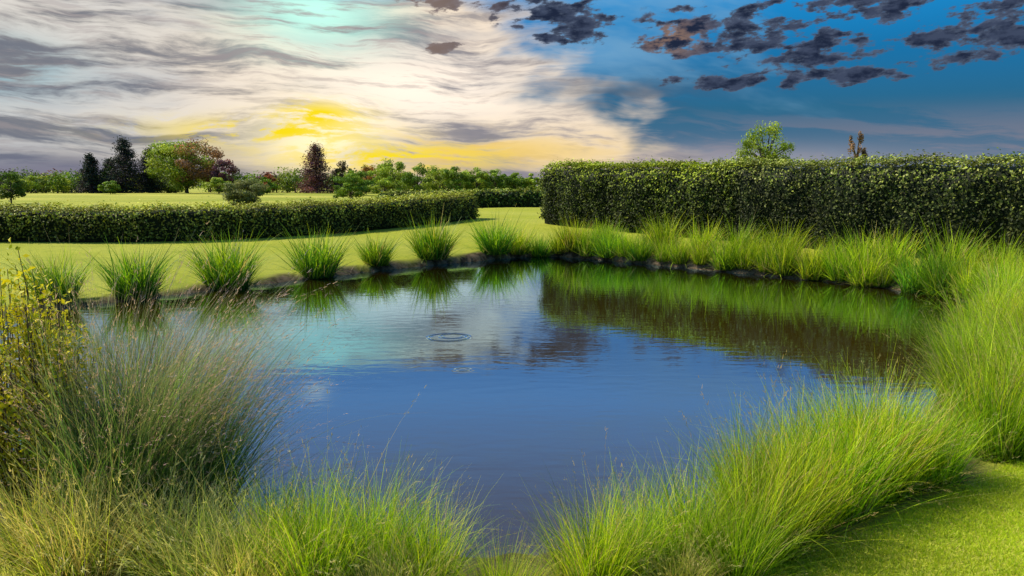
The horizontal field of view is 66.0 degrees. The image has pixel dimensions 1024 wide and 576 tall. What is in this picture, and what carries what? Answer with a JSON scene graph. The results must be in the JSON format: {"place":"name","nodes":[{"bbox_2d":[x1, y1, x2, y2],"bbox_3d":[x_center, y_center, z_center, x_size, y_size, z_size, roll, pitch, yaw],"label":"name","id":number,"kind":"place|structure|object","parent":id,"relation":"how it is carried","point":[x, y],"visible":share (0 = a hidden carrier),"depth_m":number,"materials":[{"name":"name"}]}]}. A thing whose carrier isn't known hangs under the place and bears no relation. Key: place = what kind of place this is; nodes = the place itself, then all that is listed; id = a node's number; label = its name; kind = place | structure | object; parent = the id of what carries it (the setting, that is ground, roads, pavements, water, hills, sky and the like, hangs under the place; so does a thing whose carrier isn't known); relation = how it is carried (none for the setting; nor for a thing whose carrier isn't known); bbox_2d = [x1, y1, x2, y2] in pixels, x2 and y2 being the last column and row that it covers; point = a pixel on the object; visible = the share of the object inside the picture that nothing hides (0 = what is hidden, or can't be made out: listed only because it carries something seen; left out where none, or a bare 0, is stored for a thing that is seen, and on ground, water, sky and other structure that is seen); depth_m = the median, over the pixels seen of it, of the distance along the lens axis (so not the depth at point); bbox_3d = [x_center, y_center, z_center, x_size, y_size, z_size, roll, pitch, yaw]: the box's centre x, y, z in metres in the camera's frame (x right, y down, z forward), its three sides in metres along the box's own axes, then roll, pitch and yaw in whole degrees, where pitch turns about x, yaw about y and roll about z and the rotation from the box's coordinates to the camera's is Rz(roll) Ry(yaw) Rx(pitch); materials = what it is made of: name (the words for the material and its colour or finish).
{"place":"outdoors","nodes":[
{"label":"outdoors","id":0,"kind":"place"},
{"bbox_2d":[0,230,401,575],"bbox_3d":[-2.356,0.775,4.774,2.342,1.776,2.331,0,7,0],"label":"purple moor grass","id":1,"kind":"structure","parent":0,"point":[122,445],"depth_m":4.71,"materials":[{"name":"plant"}]},
{"bbox_2d":[0,257,970,557],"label":"pond water","id":2,"kind":"structure","parent":0,"point":[526,371],"depth_m":10.14,"materials":[{"name":"blue liquid"}]},
{"bbox_2d":[0,186,1023,575],"bbox_3d":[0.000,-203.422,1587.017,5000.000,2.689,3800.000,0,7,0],"label":"ground","id":3,"kind":"structure","parent":0,"point":[530,218],"depth_m":21.22,"materials":[{"name":"green plant"}]},
{"bbox_2d":[0,171,26,203],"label":"round shrub","id":4,"kind":"object","parent":3,"relation":"on","point":[16,189],"visible":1,"depth_m":55.93,"materials":[{"name":"green plant"}]},
{"bbox_2d":[0,175,41,190],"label":"round shrub","id":5,"kind":"object","parent":3,"relation":"on","point":[27,187],"visible":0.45,"depth_m":91.57,"materials":[{"name":"green plant"}]},
{"bbox_2d":[0,237,104,517],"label":"golden shrub","id":6,"kind":"object","parent":3,"relation":"on","point":[27,330],"visible":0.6,"depth_m":5.01,"materials":[{"name":"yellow plant"}]},
{"bbox_2d":[0,247,104,303],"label":"grass tuft","id":7,"kind":"object","parent":3,"relation":"on","point":[51,275],"visible":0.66,"depth_m":14.97,"materials":[{"name":"green plant"}]},
{"bbox_2d":[67,152,104,192],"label":"spruce tree","id":8,"kind":"object","parent":3,"relation":"on","point":[89,171],"visible":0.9,"depth_m":98.43,"materials":[{"name":"green plant"}]},
{"bbox_2d":[98,180,121,193],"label":"round shrub","id":9,"kind":"object","parent":3,"relation":"on","point":[111,186],"visible":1,"depth_m":84.91,"materials":[{"name":"green plant"}]},
{"bbox_2d":[94,157,130,192],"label":"spruce tree","id":10,"kind":"object","parent":3,"relation":"on","point":[104,169],"visible":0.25,"depth_m":99.33,"materials":[{"name":"green plant"}]},
{"bbox_2d":[97,134,149,192],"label":"spruce tree","id":11,"kind":"object","parent":3,"relation":"on","point":[124,171],"visible":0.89,"depth_m":98.33,"materials":[{"name":"green plant"}]},
{"bbox_2d":[76,233,197,301],"bbox_3d":[-7.865,-0.389,16.239,2.525,1.485,2.494,5,9,32],"label":"grass tuft","id":12,"kind":"object","parent":3,"relation":"on","point":[141,281],"visible":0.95,"depth_m":15.93,"materials":[{"name":"green plant"}]},
{"bbox_2d":[131,148,168,192],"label":"spruce tree","id":13,"kind":"object","parent":3,"relation":"on","point":[152,187],"visible":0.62,"depth_m":100.27,"materials":[{"name":"green plant"}]},
{"bbox_2d":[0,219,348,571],"bbox_3d":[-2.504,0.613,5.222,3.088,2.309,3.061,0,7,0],"label":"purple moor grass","id":14,"kind":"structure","parent":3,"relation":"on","point":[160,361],"depth_m":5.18,"materials":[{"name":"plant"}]},
{"bbox_2d":[141,137,224,192],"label":"maple tree","id":15,"kind":"object","parent":3,"relation":"on","point":[188,163],"visible":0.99,"depth_m":96.69,"materials":[{"name":"green plant"}]},
{"bbox_2d":[205,177,231,192],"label":"round shrub","id":16,"kind":"object","parent":3,"relation":"on","point":[215,182],"visible":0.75,"depth_m":86.75,"materials":[{"name":"green plant"}]},
{"bbox_2d":[208,159,239,192],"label":"purple leaf tree","id":17,"kind":"object","parent":3,"relation":"on","point":[221,165],"visible":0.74,"depth_m":96.41,"materials":[{"name":"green plant"}]},
{"bbox_2d":[167,219,281,290],"bbox_3d":[-6.561,-0.720,17.798,2.796,1.837,2.678,-7,10,-44],"label":"grass tuft","id":18,"kind":"object","parent":3,"relation":"on","point":[233,269],"visible":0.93,"depth_m":17.60,"materials":[{"name":"green plant"}]},
{"bbox_2d":[0,188,482,241],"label":"hedge","id":19,"kind":"object","parent":3,"relation":"on","point":[93,223],"visible":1,"depth_m":25.33,"materials":[{"name":"green plant"}]},
{"bbox_2d":[221,177,269,204],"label":"round shrub","id":20,"kind":"object","parent":3,"relation":"on","point":[234,192],"visible":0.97,"depth_m":52.97,"materials":[{"name":"green plant"}]},
{"bbox_2d":[256,177,280,193],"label":"round shrub","id":21,"kind":"object","parent":3,"relation":"on","point":[272,186],"visible":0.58,"depth_m":88.84,"materials":[{"name":"green plant"}]},
{"bbox_2d":[263,172,276,192],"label":"purple leaf tree","id":22,"kind":"object","parent":3,"relation":"on","point":[269,176],"visible":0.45,"depth_m":100.12,"materials":[{"name":"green plant"}]},
{"bbox_2d":[0,166,542,192],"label":"distant woodland","id":23,"kind":"object","parent":3,"relation":"on","point":[56,181],"visible":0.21,"depth_m":104.95,"materials":[{"name":"green plant"}]},
{"bbox_2d":[293,141,336,192],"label":"tree","id":24,"kind":"object","parent":3,"relation":"on","point":[314,176],"visible":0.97,"depth_m":98.33,"materials":[{"name":"brown plant"}]},
{"bbox_2d":[268,219,363,278],"bbox_3d":[-5.117,-0.921,19.931,2.807,1.647,2.775,0,7,0],"label":"grass tuft","id":25,"kind":"object","parent":3,"relation":"on","point":[318,265],"visible":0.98,"depth_m":19.68,"materials":[{"name":"green plant"}]},
{"bbox_2d":[331,160,351,189],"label":"purple leaf tree","id":26,"kind":"object","parent":3,"relation":"on","point":[343,167],"visible":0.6,"depth_m":97.96,"materials":[{"name":"green plant"}]},
{"bbox_2d":[332,173,369,198],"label":"round shrub","id":27,"kind":"object","parent":3,"relation":"on","point":[349,189],"visible":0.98,"depth_m":58.93,"materials":[{"name":"green plant"}]},
{"bbox_2d":[343,170,375,192],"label":"round shrub","id":28,"kind":"object","parent":3,"relation":"on","point":[364,175],"visible":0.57,"depth_m":82.78,"materials":[{"name":"green plant"}]},
{"bbox_2d":[356,164,375,192],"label":"copper leaf tree","id":29,"kind":"object","parent":3,"relation":"on","point":[365,169],"visible":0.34,"depth_m":99.29,"materials":[{"name":"brown plant"}]},
{"bbox_2d":[344,227,413,267],"bbox_3d":[-3.674,-1.087,21.691,1.961,1.215,2.189,0,7,0],"label":"grass tuft","id":30,"kind":"object","parent":3,"relation":"on","point":[376,255],"visible":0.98,"depth_m":21.57,"materials":[{"name":"green plant"}]},
{"bbox_2d":[368,176,401,197],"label":"round shrub","id":31,"kind":"object","parent":3,"relation":"on","point":[386,182],"visible":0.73,"depth_m":61.26,"materials":[{"name":"green plant"}]},
{"bbox_2d":[370,158,408,191],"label":"willow tree","id":32,"kind":"object","parent":3,"relation":"on","point":[381,170],"visible":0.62,"depth_m":88.15,"materials":[{"name":"green plant"}]},
{"bbox_2d":[400,162,434,190],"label":"round shrub","id":33,"kind":"object","parent":3,"relation":"on","point":[409,178],"visible":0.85,"depth_m":86.55,"materials":[{"name":"green plant"}]},
{"bbox_2d":[423,165,449,191],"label":"round shrub","id":34,"kind":"object","parent":3,"relation":"on","point":[433,172],"visible":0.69,"depth_m":84.85,"materials":[{"name":"green plant"}]},
{"bbox_2d":[399,212,474,259],"bbox_3d":[-2.281,-1.600,23.319,2.498,1.830,3.000,0,7,0],"label":"grass tuft","id":35,"kind":"object","parent":3,"relation":"on","point":[434,246],"visible":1,"depth_m":22.99,"materials":[{"name":"green plant"}]},
{"bbox_2d":[440,166,475,190],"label":"round shrub","id":36,"kind":"object","parent":3,"relation":"on","point":[452,173],"visible":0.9,"depth_m":83.55,"materials":[{"name":"green plant"}]},
{"bbox_2d":[378,185,543,207],"bbox_3d":[0.524,-5.376,46.896,17.261,1.486,2.460,1,7,6],"label":"distant hedge","id":37,"kind":"object","parent":3,"relation":"on","point":[495,198],"visible":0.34,"depth_m":46.38,"materials":[{"name":"green plant"}]},
{"bbox_2d":[462,167,491,192],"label":"round shrub","id":38,"kind":"object","parent":3,"relation":"on","point":[480,181],"visible":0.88,"depth_m":83.89,"materials":[{"name":"green plant"}]},
{"bbox_2d":[455,205,530,257],"bbox_3d":[-0.615,-1.798,24.962,2.844,1.786,2.532,0,7,0],"label":"grass tuft","id":39,"kind":"object","parent":3,"relation":"on","point":[493,244],"visible":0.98,"depth_m":24.75,"materials":[{"name":"green plant"}]},
{"bbox_2d":[481,169,513,191],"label":"round shrub","id":40,"kind":"object","parent":3,"relation":"on","point":[495,182],"visible":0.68,"depth_m":84.94,"materials":[{"name":"green plant"}]},
{"bbox_2d":[0,303,1023,575],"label":"bank grass border","id":41,"kind":"object","parent":3,"relation":"on","point":[854,461],"visible":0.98,"depth_m":4.26,"materials":[{"name":"green plant"}]},
{"bbox_2d":[503,172,528,189],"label":"round shrub","id":42,"kind":"object","parent":3,"relation":"on","point":[518,183],"visible":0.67,"depth_m":86.65,"materials":[{"name":"green plant"}]},
{"bbox_2d":[524,173,541,189],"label":"round shrub","id":43,"kind":"object","parent":3,"relation":"on","point":[530,180],"visible":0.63,"depth_m":86.99,"materials":[{"name":"green plant"}]},
{"bbox_2d":[536,155,767,239],"bbox_3d":[4.787,-3.417,28.915,2.799,2.931,9.956,-6,10,-40],"label":"tall hedge","id":44,"kind":"object","parent":3,"relation":"on","point":[589,192],"visible":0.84,"depth_m":28.09,"materials":[{"name":"green plant"}]},
{"bbox_2d":[502,208,1016,300],"bbox_3d":[5.538,-1.327,21.584,4.319,2.010,15.140,-7,10,-43],"label":"bank grass border","id":45,"kind":"object","parent":3,"relation":"on","point":[884,266],"visible":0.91,"depth_m":20.09,"materials":[{"name":"green plant"}]},
{"bbox_2d":[734,120,795,167],"bbox_3d":[15.294,-7.399,47.511,3.538,5.351,3.610,-6,9,-37],"label":"birch tree","id":46,"kind":"object","parent":3,"relation":"on","point":[756,144],"visible":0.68,"depth_m":47.03,"materials":[{"name":"green plant"}]},
{"bbox_2d":[847,130,867,165],"bbox_3d":[21.579,-7.440,49.517,1.190,4.850,1.559,0,7,0],"label":"copper leaf tree","id":47,"kind":"object","parent":3,"relation":"on","point":[860,141],"visible":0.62,"depth_m":49.12,"materials":[{"name":"brown plant"}]},
{"bbox_2d":[702,147,1023,262],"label":"tall hedge","id":48,"kind":"object","parent":3,"relation":"on","point":[890,194],"visible":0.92,"depth_m":21.00,"materials":[{"name":"green plant"}]},
{"bbox_2d":[883,228,1023,399],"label":"bank grass border","id":49,"kind":"object","parent":3,"relation":"on","point":[1000,289],"visible":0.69,"depth_m":9.77,"materials":[{"name":"green plant"}]},
{"bbox_2d":[0,0,1023,185],"label":"sky","id":50,"kind":"structure","parent":0,"point":[509,86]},
{"bbox_2d":[754,455,1023,575],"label":"lawn grass","id":51,"kind":"structure","parent":0,"point":[923,552],"depth_m":4.49,"materials":[{"name":"green plant"}]}
]}

